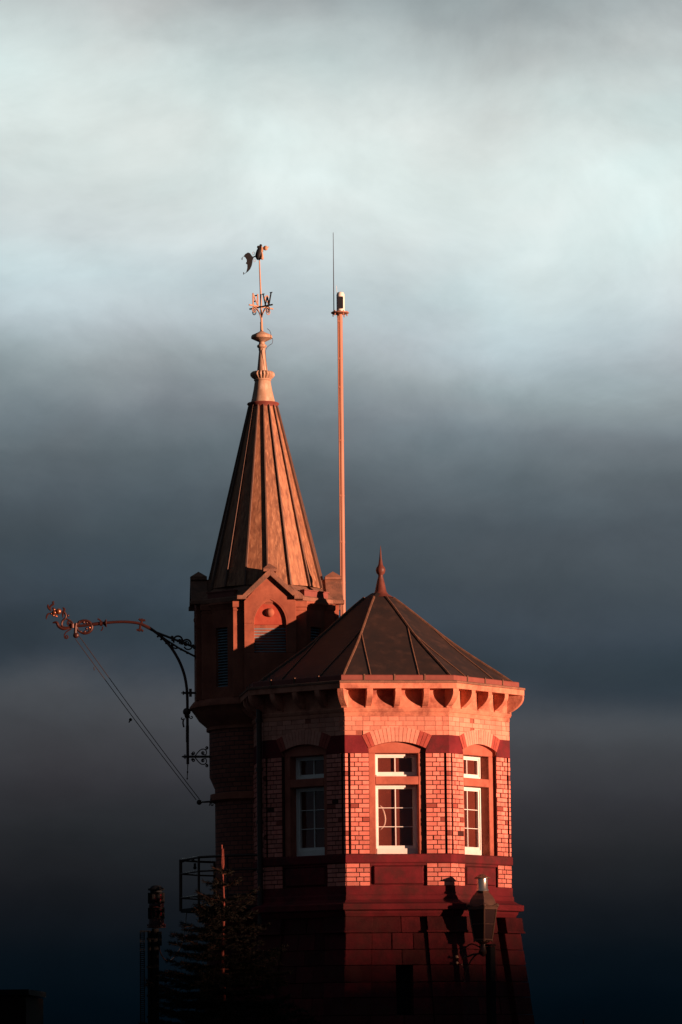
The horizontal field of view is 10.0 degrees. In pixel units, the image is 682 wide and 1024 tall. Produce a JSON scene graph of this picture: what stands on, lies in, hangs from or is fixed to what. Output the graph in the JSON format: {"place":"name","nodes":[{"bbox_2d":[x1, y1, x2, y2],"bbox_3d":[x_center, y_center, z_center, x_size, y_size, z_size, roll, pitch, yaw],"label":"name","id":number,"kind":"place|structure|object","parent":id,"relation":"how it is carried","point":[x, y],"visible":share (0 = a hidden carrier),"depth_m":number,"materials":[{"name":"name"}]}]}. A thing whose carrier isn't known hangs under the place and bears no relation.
{"place":"outdoors","nodes":[
{"label":"outdoors","id":0,"kind":"place"},
{"bbox_2d":[0,989,45,1023],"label":"building","id":1,"kind":"structure","parent":0,"point":[21,1006],"depth_m":69.47,"materials":[{"name":"brick"}]},
{"bbox_2d":[0,0,681,1023],"label":"sky","id":2,"kind":"structure","parent":0,"point":[496,185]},
{"label":"ground","id":3,"kind":"structure","parent":0,"visible":0},
{"bbox_2d":[140,930,147,1023],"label":"cable tray","id":4,"kind":"object","parent":3,"relation":"on","point":[142,975],"visible":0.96,"depth_m":61.57,"materials":[{"name":"metal"}]},
{"bbox_2d":[147,885,165,1023],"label":"signal light","id":5,"kind":"object","parent":3,"relation":"on","point":[156,909],"visible":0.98,"depth_m":61.60,"materials":[{"name":"metal"}]},
{"bbox_2d":[138,845,321,1023],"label":"fir tree","id":6,"kind":"object","parent":3,"relation":"on","point":[207,980],"visible":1,"depth_m":60.35,"materials":[{"name":"green plant"}]},
{"bbox_2d":[331,238,348,615],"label":"antenna mast","id":7,"kind":"object","parent":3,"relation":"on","point":[340,300],"visible":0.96,"depth_m":69.38,"materials":[{"name":"metal"}]},
{"bbox_2d":[179,329,534,1023],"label":"harbour tower","id":8,"kind":"structure","parent":3,"relation":"on","point":[330,731],"depth_m":64.55,"materials":[{"name":"red brick"}]},
{"bbox_2d":[46,601,210,778],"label":"wall hoist","id":9,"kind":"object","parent":8,"relation":"attached to","point":[186,710],"depth_m":67.41,"materials":[{"name":"black metal"}]},
{"bbox_2d":[73,630,78,637],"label":"pulley block","id":10,"kind":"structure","parent":9,"relation":"hanging from","point":[75,634],"depth_m":67.41,"materials":[{"name":"red metal"}]},
{"bbox_2d":[75,639,195,799],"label":"hoist rope","id":11,"kind":"object","parent":10,"relation":"hanging from","point":[130,719],"visible":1,"depth_m":67.23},
{"bbox_2d":[79,636,198,798],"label":"hoist rope","id":12,"kind":"object","parent":10,"relation":"hanging from","point":[137,716],"visible":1,"depth_m":67.24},
{"bbox_2d":[197,798,214,805],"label":"pulley","id":13,"kind":"object","parent":8,"relation":"attached to","point":[199,802],"visible":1,"depth_m":67.03,"materials":[{"name":"black metal"}]},
{"bbox_2d":[242,244,272,330],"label":"weathervane","id":14,"kind":"object","parent":8,"relation":"on","point":[249,257],"visible":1,"depth_m":68.49,"materials":[{"name":"black metal"}]},
{"bbox_2d":[285,745,326,856],"bbox_3d":[-0.483,4.756,64.462,0.936,1.834,0.261,-7,-10,37],"label":"window","id":15,"kind":"structure","parent":8,"relation":"in","point":[305,765],"depth_m":64.57,"materials":[{"name":"white wood"}]},
{"bbox_2d":[369,742,425,853],"bbox_3d":[0.901,4.691,64.090,0.936,1.834,0.261,0,-8,-7],"label":"window","id":16,"kind":"structure","parent":8,"relation":"in","point":[396,769],"depth_m":64.11,"materials":[{"name":"white wood"}]},
{"bbox_2d":[455,874,498,981],"bbox_3d":[2.214,6.789,63.479,0.632,1.815,0.407,-7,-10,38],"label":"wall lantern","id":17,"kind":"object","parent":8,"relation":"attached to","point":[482,906],"depth_m":63.37,"materials":[{"name":"black metal"}]},
{"bbox_2d":[463,744,493,855],"bbox_3d":[2.147,4.774,64.796,0.261,1.834,0.936,-7,-10,37],"label":"window","id":18,"kind":"structure","parent":8,"relation":"in","point":[477,759],"depth_m":64.98,"materials":[{"name":"white wood"}]},
{"bbox_2d":[486,944,495,1023],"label":"dark post","id":19,"kind":"object","parent":3,"relation":"on","point":[490,987],"visible":1,"depth_m":63.25,"materials":[{"name":"metal"}]}
]}

